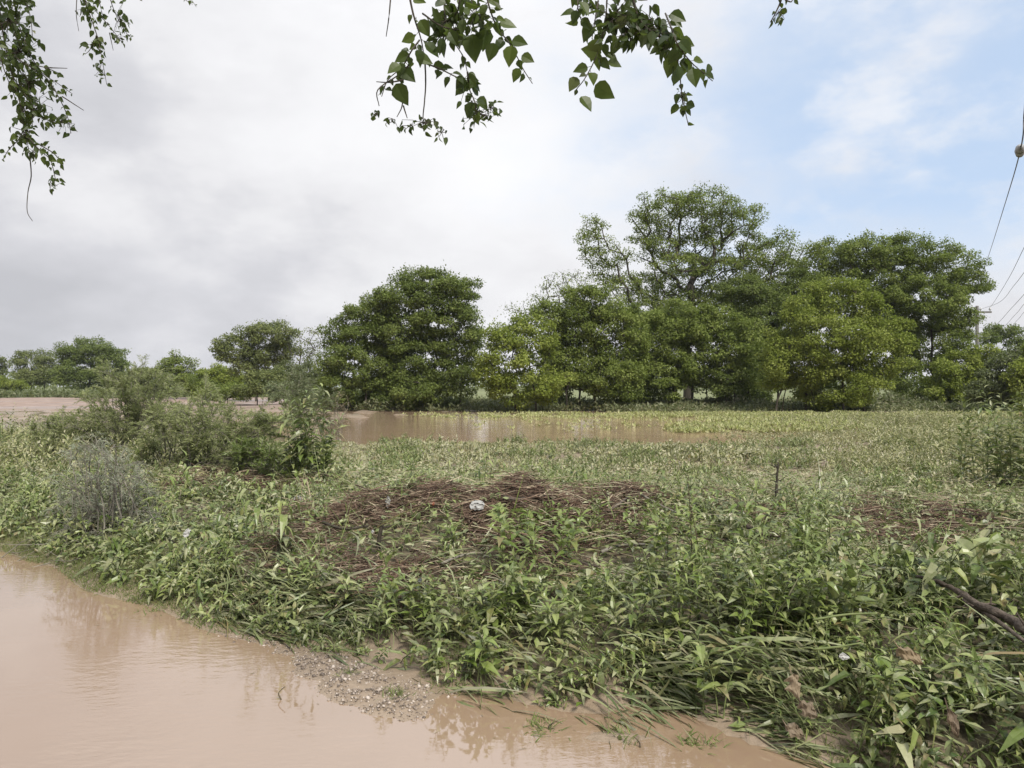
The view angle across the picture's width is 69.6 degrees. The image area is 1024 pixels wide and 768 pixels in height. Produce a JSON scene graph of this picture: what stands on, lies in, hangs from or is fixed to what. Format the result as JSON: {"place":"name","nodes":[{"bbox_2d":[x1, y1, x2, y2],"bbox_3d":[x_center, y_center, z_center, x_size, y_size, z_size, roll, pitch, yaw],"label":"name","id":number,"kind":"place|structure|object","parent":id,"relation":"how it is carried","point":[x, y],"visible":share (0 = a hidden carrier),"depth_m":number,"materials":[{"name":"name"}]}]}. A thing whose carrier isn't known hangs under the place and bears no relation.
{"place":"outdoors","nodes":[
{"label":"outdoors","id":0,"kind":"place"},
{"bbox_2d":[0,0,83,220],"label":"hanging branch","id":1,"kind":"object","parent":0,"point":[13,55],"visible":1,"depth_m":3.59,"materials":[{"name":"green plant"}]},
{"bbox_2d":[75,0,132,86],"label":"hanging branch","id":2,"kind":"object","parent":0,"point":[86,11],"visible":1,"depth_m":3.81,"materials":[{"name":"green plant"}]},
{"bbox_2d":[0,551,840,767],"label":"muddy water","id":3,"kind":"structure","parent":0,"point":[80,687],"depth_m":3.67,"materials":[{"name":"brown liquid"}]},
{"bbox_2d":[0,410,865,445],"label":"pond water","id":4,"kind":"structure","parent":0,"point":[371,428],"depth_m":28.96,"materials":[{"name":"brown liquid"}]},
{"bbox_2d":[400,409,1022,432],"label":"drowned crop","id":5,"kind":"object","parent":4,"relation":"on","point":[744,420],"visible":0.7,"depth_m":35.13,"materials":[{"name":"green plant"}]},
{"bbox_2d":[371,0,533,145],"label":"hanging branch","id":6,"kind":"object","parent":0,"point":[440,24],"visible":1,"depth_m":2.34,"materials":[{"name":"green plant"}]},
{"bbox_2d":[0,387,1023,767],"bbox_3d":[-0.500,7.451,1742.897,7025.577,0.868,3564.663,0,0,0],"label":"ground","id":7,"kind":"structure","parent":0,"point":[50,405],"depth_m":4.27,"materials":[{"name":"soil"}]},
{"bbox_2d":[0,412,62,461],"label":"leafy bush","id":8,"kind":"object","parent":7,"relation":"on","point":[11,429],"visible":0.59,"depth_m":12.39,"materials":[{"name":"green plant"}]},
{"bbox_2d":[7,348,57,388],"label":"distant tree","id":9,"kind":"object","parent":7,"relation":"on","point":[37,374],"visible":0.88,"depth_m":127.03,"materials":[{"name":"green plant"}]},
{"bbox_2d":[20,404,112,460],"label":"feathery shrub","id":10,"kind":"object","parent":7,"relation":"on","point":[54,418],"visible":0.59,"depth_m":12.84,"materials":[{"name":"green plant"}]},
{"bbox_2d":[47,335,132,390],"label":"distant tree","id":11,"kind":"object","parent":7,"relation":"on","point":[84,352],"visible":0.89,"depth_m":121.04,"materials":[{"name":"green plant"}]},
{"bbox_2d":[1,430,207,566],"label":"silvery bush","id":12,"kind":"object","parent":7,"relation":"on","point":[95,504],"visible":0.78,"depth_m":7.18,"materials":[{"name":"silver plant"}]},
{"bbox_2d":[50,354,192,451],"bbox_3d":[-7.023,0.600,13.244,3.123,2.309,2.127,0,0,0],"label":"feathery shrub","id":13,"kind":"object","parent":7,"relation":"on","point":[109,420],"visible":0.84,"depth_m":12.91,"materials":[{"name":"green plant"}]},
{"bbox_2d":[133,449,199,523],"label":"leafy weed","id":14,"kind":"object","parent":7,"relation":"on","point":[172,480],"visible":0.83,"depth_m":7.26,"materials":[{"name":"green plant"}]},
{"bbox_2d":[125,396,227,468],"bbox_3d":[-4.907,0.969,10.719,2.704,1.613,1.443,0,0,30],"label":"feathery shrub","id":15,"kind":"object","parent":7,"relation":"on","point":[160,430],"visible":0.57,"depth_m":10.41,"materials":[{"name":"green plant"}]},
{"bbox_2d":[154,349,200,398],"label":"distant tree","id":16,"kind":"object","parent":7,"relation":"on","point":[174,360],"visible":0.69,"depth_m":94.30,"materials":[{"name":"green plant"}]},
{"bbox_2d":[0,387,396,397],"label":"meadow grass","id":17,"kind":"structure","parent":7,"relation":"on","point":[30,393],"depth_m":105.74,"materials":[{"name":"green plant"}]},
{"bbox_2d":[119,371,297,478],"bbox_3d":[-4.093,0.690,9.973,2.421,1.800,1.975,0,0,-18],"label":"feathery shrub","id":18,"kind":"object","parent":7,"relation":"on","point":[192,438],"visible":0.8,"depth_m":9.71,"materials":[{"name":"green plant"}]},
{"bbox_2d":[193,362,248,387],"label":"distant bush","id":19,"kind":"object","parent":7,"relation":"on","point":[219,373],"visible":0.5,"depth_m":86.62,"materials":[{"name":"green plant"}]},
{"bbox_2d":[191,381,256,402],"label":"distant bush","id":20,"kind":"object","parent":7,"relation":"on","point":[226,389],"visible":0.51,"depth_m":63.30,"materials":[{"name":"green plant"}]},
{"bbox_2d":[175,434,293,486],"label":"feathery shrub","id":21,"kind":"object","parent":7,"relation":"on","point":[269,454],"visible":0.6,"depth_m":9.10,"materials":[{"name":"green plant"}]},
{"bbox_2d":[208,318,303,400],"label":"distant tree","id":22,"kind":"object","parent":7,"relation":"on","point":[250,356],"visible":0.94,"depth_m":78.75,"materials":[{"name":"green plant"}]},
{"bbox_2d":[228,365,290,405],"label":"distant bush","id":23,"kind":"object","parent":7,"relation":"on","point":[254,385],"visible":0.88,"depth_m":61.10,"materials":[{"name":"green plant"}]},
{"bbox_2d":[235,469,315,567],"bbox_3d":[-1.853,1.049,5.766,0.571,0.760,0.416,0,0,32],"label":"weed","id":24,"kind":"object","parent":7,"relation":"on","point":[284,520],"visible":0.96,"depth_m":5.75,"materials":[{"name":"green plant"}]},
{"bbox_2d":[276,320,326,370],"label":"sparse tree","id":25,"kind":"object","parent":7,"relation":"on","point":[306,352],"visible":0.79,"depth_m":77.99,"materials":[{"name":"green plant"}]},
{"bbox_2d":[273,358,331,394],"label":"distant bush","id":26,"kind":"object","parent":7,"relation":"on","point":[300,369],"visible":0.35,"depth_m":65.56,"materials":[{"name":"green plant"}]},
{"bbox_2d":[270,367,338,439],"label":"feathery shrub","id":27,"kind":"object","parent":7,"relation":"on","point":[309,387],"visible":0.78,"depth_m":21.28,"materials":[{"name":"green plant"}]},
{"bbox_2d":[272,383,349,479],"bbox_3d":[-2.585,0.634,9.348,1.082,1.297,0.886,0,0,0],"label":"tall weed","id":28,"kind":"object","parent":7,"relation":"on","point":[303,445],"visible":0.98,"depth_m":9.26,"materials":[{"name":"green plant"}]},
{"bbox_2d":[296,555,337,607],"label":"upright weed","id":29,"kind":"object","parent":7,"relation":"on","point":[319,567],"visible":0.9,"depth_m":5.10,"materials":[{"name":"green plant"}]},
{"bbox_2d":[218,631,455,723],"bbox_3d":[-1.106,1.647,4.292,2.175,0.066,0.497,0,0,39],"label":"gravel bar","id":30,"kind":"object","parent":7,"relation":"on","point":[342,679],"visible":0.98,"depth_m":4.06,"materials":[{"name":"grey gravel"}]},
{"bbox_2d":[326,558,366,604],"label":"upright weed","id":31,"kind":"object","parent":7,"relation":"on","point":[344,585],"visible":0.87,"depth_m":4.91,"materials":[{"name":"green plant"}]},
{"bbox_2d":[309,286,404,410],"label":"broadleaf tree","id":32,"kind":"object","parent":7,"relation":"on","point":[334,365],"visible":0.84,"depth_m":49.41,"materials":[{"name":"green plant"}]},
{"bbox_2d":[365,582,399,646],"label":"upright weed","id":33,"kind":"object","parent":7,"relation":"on","point":[383,609],"visible":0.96,"depth_m":4.54,"materials":[{"name":"green plant"}]},
{"bbox_2d":[368,548,412,622],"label":"upright weed","id":34,"kind":"object","parent":7,"relation":"on","point":[388,587],"visible":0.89,"depth_m":4.77,"materials":[{"name":"green plant"}]},
{"bbox_2d":[398,574,440,633],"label":"upright weed","id":35,"kind":"object","parent":7,"relation":"on","point":[408,601],"visible":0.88,"depth_m":4.58,"materials":[{"name":"green plant"}]},
{"bbox_2d":[398,566,446,617],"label":"upright weed","id":36,"kind":"object","parent":7,"relation":"on","point":[412,587],"visible":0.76,"depth_m":4.73,"materials":[{"name":"green plant"}]},
{"bbox_2d":[361,260,486,409],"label":"broadleaf tree","id":37,"kind":"object","parent":7,"relation":"on","point":[423,382],"visible":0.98,"depth_m":49.75,"materials":[{"name":"green plant"}]},
{"bbox_2d":[423,577,481,655],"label":"upright weed","id":38,"kind":"object","parent":7,"relation":"on","point":[435,619],"visible":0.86,"depth_m":4.33,"materials":[{"name":"green plant"}]},
{"bbox_2d":[446,572,497,629],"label":"upright weed","id":39,"kind":"object","parent":7,"relation":"on","point":[473,591],"visible":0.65,"depth_m":4.49,"materials":[{"name":"green plant"}]},
{"bbox_2d":[459,604,507,686],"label":"upright weed","id":40,"kind":"object","parent":7,"relation":"on","point":[488,666],"visible":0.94,"depth_m":4.00,"materials":[{"name":"green plant"}]},
{"bbox_2d":[4,366,994,390],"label":"distant woods","id":41,"kind":"object","parent":7,"relation":"on","point":[52,387],"visible":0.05,"depth_m":244.85,"materials":[{"name":"green plant"}]},
{"bbox_2d":[476,566,528,635],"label":"upright weed","id":42,"kind":"object","parent":7,"relation":"on","point":[491,611],"visible":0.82,"depth_m":4.41,"materials":[{"name":"green plant"}]},
{"bbox_2d":[0,425,1022,498],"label":"field clumps","id":43,"kind":"object","parent":7,"relation":"on","point":[625,454],"visible":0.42,"depth_m":13.75,"materials":[{"name":"green plant"}]},
{"bbox_2d":[0,399,1022,477],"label":"tall weeds","id":44,"kind":"object","parent":7,"relation":"on","point":[918,419],"visible":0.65,"depth_m":15.99,"materials":[{"name":"green plant"}]},
{"bbox_2d":[0,445,1023,767],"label":"bank weeds","id":45,"kind":"object","parent":7,"relation":"on","point":[928,567],"visible":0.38,"depth_m":4.71,"materials":[{"name":"green plant"}]},
{"bbox_2d":[916,575,1023,634],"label":"driftwood log","id":46,"kind":"object","parent":45,"relation":"on","point":[1014,621],"visible":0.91,"depth_m":3.73,"materials":[{"name":"brown wood"}]},
{"bbox_2d":[0,423,1023,506],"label":"field weeds","id":47,"kind":"object","parent":7,"relation":"on","point":[467,451],"visible":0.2,"depth_m":15.22,"materials":[{"name":"green plant"}]},
{"bbox_2d":[0,509,1023,767],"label":"short grass","id":48,"kind":"structure","parent":7,"relation":"on","point":[96,581],"depth_m":5.33,"materials":[{"name":"green plant"}]},
{"bbox_2d":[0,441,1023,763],"bbox_3d":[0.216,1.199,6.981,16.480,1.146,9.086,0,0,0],"label":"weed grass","id":49,"kind":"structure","parent":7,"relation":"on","point":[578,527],"depth_m":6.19,"materials":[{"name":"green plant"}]},
{"bbox_2d":[1,449,1023,657],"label":"straw litter","id":50,"kind":"object","parent":7,"relation":"on","point":[923,494],"visible":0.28,"depth_m":7.24,"materials":[{"name":"plant"}]},
{"bbox_2d":[470,310,579,411],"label":"broadleaf tree","id":51,"kind":"object","parent":7,"relation":"on","point":[544,391],"visible":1,"depth_m":46.27,"materials":[{"name":"green plant"}]},
{"bbox_2d":[501,561,553,625],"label":"upright weed","id":52,"kind":"object","parent":7,"relation":"on","point":[520,579],"visible":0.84,"depth_m":4.45,"materials":[{"name":"green plant"}]},
{"bbox_2d":[503,535,569,592],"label":"upright weed","id":53,"kind":"object","parent":7,"relation":"on","point":[534,562],"visible":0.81,"depth_m":4.74,"materials":[{"name":"green plant"}]},
{"bbox_2d":[486,498,589,579],"bbox_3d":[0.159,1.086,5.515,0.793,0.570,1.255,0,0,0],"label":"leafy bush","id":54,"kind":"object","parent":7,"relation":"on","point":[570,532],"visible":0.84,"depth_m":5.14,"materials":[{"name":"green plant"}]},
{"bbox_2d":[497,269,598,322],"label":"broadleaf tree","id":55,"kind":"object","parent":7,"relation":"on","point":[547,294],"visible":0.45,"depth_m":55.05,"materials":[{"name":"green plant"}]},
{"bbox_2d":[527,586,574,651],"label":"upright weed","id":56,"kind":"object","parent":7,"relation":"on","point":[554,602],"visible":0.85,"depth_m":4.16,"materials":[{"name":"green plant"}]},
{"bbox_2d":[522,579,583,647],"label":"upright weed","id":57,"kind":"object","parent":7,"relation":"on","point":[546,618],"visible":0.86,"depth_m":4.23,"materials":[{"name":"green plant"}]},
{"bbox_2d":[125,462,1023,629],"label":"flood debris","id":58,"kind":"object","parent":7,"relation":"on","point":[447,492],"visible":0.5,"depth_m":6.30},
{"bbox_2d":[557,572,612,634],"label":"upright weed","id":59,"kind":"object","parent":7,"relation":"on","point":[587,616],"visible":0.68,"depth_m":4.42,"materials":[{"name":"green plant"}]},
{"bbox_2d":[528,279,656,410],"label":"broadleaf tree","id":60,"kind":"object","parent":7,"relation":"on","point":[589,318],"visible":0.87,"depth_m":49.33,"materials":[{"name":"green plant"}]},
{"bbox_2d":[190,505,1023,767],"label":"flattened grass","id":61,"kind":"structure","parent":7,"relation":"on","point":[653,670],"depth_m":3.94,"materials":[{"name":"green plant"}]},
{"bbox_2d":[589,559,625,612],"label":"upright weed","id":62,"kind":"object","parent":7,"relation":"on","point":[609,582],"visible":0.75,"depth_m":4.57,"materials":[{"name":"green plant"}]},
{"bbox_2d":[597,576,670,652],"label":"upright weed","id":63,"kind":"object","parent":7,"relation":"on","point":[630,617],"visible":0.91,"depth_m":4.18,"materials":[{"name":"green plant"}]},
{"bbox_2d":[266,389,1017,411],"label":"shore weeds","id":64,"kind":"object","parent":7,"relation":"on","point":[708,403],"visible":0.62,"depth_m":49.57,"materials":[{"name":"green plant"}]},
{"bbox_2d":[618,528,667,633],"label":"upright weed","id":65,"kind":"object","parent":7,"relation":"on","point":[651,575],"visible":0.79,"depth_m":4.40,"materials":[{"name":"green plant"}]},
{"bbox_2d":[644,498,678,568],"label":"upright weed","id":66,"kind":"object","parent":7,"relation":"on","point":[655,540],"visible":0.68,"depth_m":5.24,"materials":[{"name":"green plant"}]},
{"bbox_2d":[651,573,692,643],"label":"upright weed","id":67,"kind":"object","parent":7,"relation":"on","point":[672,614],"visible":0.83,"depth_m":4.18,"materials":[{"name":"green plant"}]},
{"bbox_2d":[640,490,723,580],"bbox_3d":[1.164,1.042,5.072,0.571,0.657,0.310,0,0,32],"label":"upright weed","id":68,"kind":"object","parent":7,"relation":"on","point":[662,543],"visible":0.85,"depth_m":5.12,"materials":[{"name":"green plant"}]},
{"bbox_2d":[658,538,715,634],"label":"upright weed","id":69,"kind":"object","parent":7,"relation":"on","point":[678,578],"visible":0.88,"depth_m":4.23,"materials":[{"name":"green plant"}]},
{"bbox_2d":[573,180,807,399],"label":"pecan tree","id":70,"kind":"object","parent":7,"relation":"on","point":[704,262],"visible":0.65,"depth_m":60.43,"materials":[{"name":"green plant"}]},
{"bbox_2d":[674,469,714,603],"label":"tall weed","id":71,"kind":"object","parent":7,"relation":"on","point":[696,544],"visible":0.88,"depth_m":4.55,"materials":[{"name":"green plant"}]},
{"bbox_2d":[624,294,769,402],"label":"broadleaf tree","id":72,"kind":"object","parent":7,"relation":"on","point":[681,374],"visible":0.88,"depth_m":51.16,"materials":[{"name":"green plant"}]},
{"bbox_2d":[684,551,736,634],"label":"upright weed","id":73,"kind":"object","parent":7,"relation":"on","point":[718,605],"visible":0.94,"depth_m":4.18,"materials":[{"name":"green plant"}]},
{"bbox_2d":[689,535,753,623],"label":"upright weed","id":74,"kind":"object","parent":7,"relation":"on","point":[735,583],"visible":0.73,"depth_m":4.33,"materials":[{"name":"green plant"}]},
{"bbox_2d":[677,625,766,718],"bbox_3d":[1.039,1.410,3.630,0.445,0.484,0.293,0,0,0],"label":"upright weed","id":75,"kind":"object","parent":7,"relation":"on","point":[713,669],"visible":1,"depth_m":3.62,"materials":[{"name":"green plant"}]},
{"bbox_2d":[702,358,758,404],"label":"tree","id":76,"kind":"object","parent":7,"relation":"on","point":[724,388],"visible":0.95,"depth_m":50.60,"materials":[{"name":"green plant"}]},
{"bbox_2d":[720,577,770,655],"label":"upright weed","id":77,"kind":"object","parent":7,"relation":"on","point":[745,614],"visible":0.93,"depth_m":3.95,"materials":[{"name":"green plant"}]},
{"bbox_2d":[721,477,803,547],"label":"leafy weed","id":78,"kind":"object","parent":7,"relation":"on","point":[760,517],"visible":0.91,"depth_m":5.75,"materials":[{"name":"green plant"}]},
{"bbox_2d":[739,542,797,634],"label":"upright weed","id":79,"kind":"object","parent":7,"relation":"on","point":[766,594],"visible":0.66,"depth_m":4.08,"materials":[{"name":"green plant"}]},
{"bbox_2d":[712,265,826,401],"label":"broadleaf tree","id":80,"kind":"object","parent":7,"relation":"on","point":[748,288],"visible":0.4,"depth_m":56.24,"materials":[{"name":"green plant"}]},
{"bbox_2d":[741,581,800,646],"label":"upright weed","id":81,"kind":"object","parent":7,"relation":"on","point":[778,602],"visible":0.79,"depth_m":3.94,"materials":[{"name":"green plant"}]},
{"bbox_2d":[749,550,805,641],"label":"upright weed","id":82,"kind":"object","parent":7,"relation":"on","point":[773,589],"visible":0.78,"depth_m":4.03,"materials":[{"name":"green plant"}]},
{"bbox_2d":[743,451,862,505],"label":"grass clump","id":83,"kind":"object","parent":7,"relation":"on","point":[825,494],"visible":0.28,"depth_m":7.91,"materials":[{"name":"green plant"}]},
{"bbox_2d":[788,519,831,594],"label":"upright weed","id":84,"kind":"object","parent":7,"relation":"on","point":[817,549],"visible":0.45,"depth_m":4.38,"materials":[{"name":"green plant"}]},
{"bbox_2d":[789,556,846,656],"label":"upright weed","id":85,"kind":"object","parent":7,"relation":"on","point":[803,609],"visible":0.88,"depth_m":3.88,"materials":[{"name":"green plant"}]},
{"bbox_2d":[790,574,847,643],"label":"upright weed","id":86,"kind":"object","parent":7,"relation":"on","point":[820,634],"visible":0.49,"depth_m":3.93,"materials":[{"name":"green plant"}]},
{"bbox_2d":[796,513,861,573],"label":"upright weed","id":87,"kind":"object","parent":7,"relation":"on","point":[845,524],"visible":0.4,"depth_m":4.57,"materials":[{"name":"green plant"}]},
{"bbox_2d":[799,610,863,694],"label":"upright weed","id":88,"kind":"object","parent":7,"relation":"on","point":[826,632],"visible":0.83,"depth_m":3.65,"materials":[{"name":"green plant"}]},
{"bbox_2d":[752,271,920,411],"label":"broadleaf tree","id":89,"kind":"object","parent":7,"relation":"on","point":[827,369],"visible":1,"depth_m":45.31,"materials":[{"name":"green plant"}]},
{"bbox_2d":[810,549,876,650],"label":"upright weed","id":90,"kind":"object","parent":7,"relation":"on","point":[852,582],"visible":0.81,"depth_m":3.87,"materials":[{"name":"green plant"}]},
{"bbox_2d":[811,551,878,631],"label":"upright weed","id":91,"kind":"object","parent":7,"relation":"on","point":[850,562],"visible":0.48,"depth_m":4.06,"materials":[{"name":"green plant"}]},
{"bbox_2d":[857,653,919,738],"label":"upright weed","id":92,"kind":"object","parent":7,"relation":"on","point":[878,660],"visible":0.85,"depth_m":3.27,"materials":[{"name":"green plant"}]},
{"bbox_2d":[784,228,997,397],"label":"pecan tree","id":93,"kind":"object","parent":7,"relation":"on","point":[952,290],"visible":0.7,"depth_m":57.04,"materials":[{"name":"green plant"}]},
{"bbox_2d":[894,595,971,674],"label":"upright weed","id":94,"kind":"object","parent":7,"relation":"on","point":[919,633],"visible":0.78,"depth_m":3.64,"materials":[{"name":"green plant"}]},
{"bbox_2d":[916,342,1005,403],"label":"bush","id":95,"kind":"object","parent":7,"relation":"on","point":[952,372],"visible":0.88,"depth_m":51.28,"materials":[{"name":"green plant"}]},
{"bbox_2d":[932,610,1001,710],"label":"upright weed","id":96,"kind":"object","parent":7,"relation":"on","point":[961,664],"visible":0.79,"depth_m":3.32,"materials":[{"name":"green plant"}]},
{"bbox_2d":[920,408,1019,461],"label":"tall bush","id":97,"kind":"object","parent":7,"relation":"on","point":[942,439],"visible":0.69,"depth_m":15.17,"materials":[{"name":"green plant"}]},
{"bbox_2d":[945,385,1023,491],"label":"tall bush","id":98,"kind":"object","parent":7,"relation":"on","point":[1000,469],"visible":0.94,"depth_m":10.79,"materials":[{"name":"green plant"}]},
{"bbox_2d":[956,520,1013,592],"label":"dock plant","id":99,"kind":"object","parent":7,"relation":"on","point":[963,543],"visible":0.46,"depth_m":4.31,"materials":[{"name":"green plant"}]},
{"bbox_2d":[960,338,1023,410],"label":"bush","id":100,"kind":"object","parent":7,"relation":"on","point":[998,365],"visible":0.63,"depth_m":45.31,"materials":[{"name":"green plant"}]},
{"bbox_2d":[971,542,1023,618],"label":"dock plant","id":101,"kind":"object","parent":7,"relation":"on","point":[1009,568],"visible":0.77,"depth_m":4.08,"materials":[{"name":"green plant"}]},
{"bbox_2d":[979,322,1023,350],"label":"distant tree","id":102,"kind":"object","parent":7,"relation":"on","point":[1012,333],"visible":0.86,"depth_m":85.61,"materials":[{"name":"green plant"}]},
{"bbox_2d":[998,342,1023,412],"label":"bush","id":103,"kind":"object","parent":7,"relation":"on","point":[1015,370],"visible":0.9,"depth_m":43.77,"materials":[{"name":"green plant"}]},
{"bbox_2d":[0,0,1023,386],"label":"sky","id":104,"kind":"structure","parent":0,"point":[234,167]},
{"bbox_2d":[561,0,713,125],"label":"hanging branch","id":105,"kind":"object","parent":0,"point":[642,29],"visible":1,"depth_m":2.28,"materials":[{"name":"green plant"}]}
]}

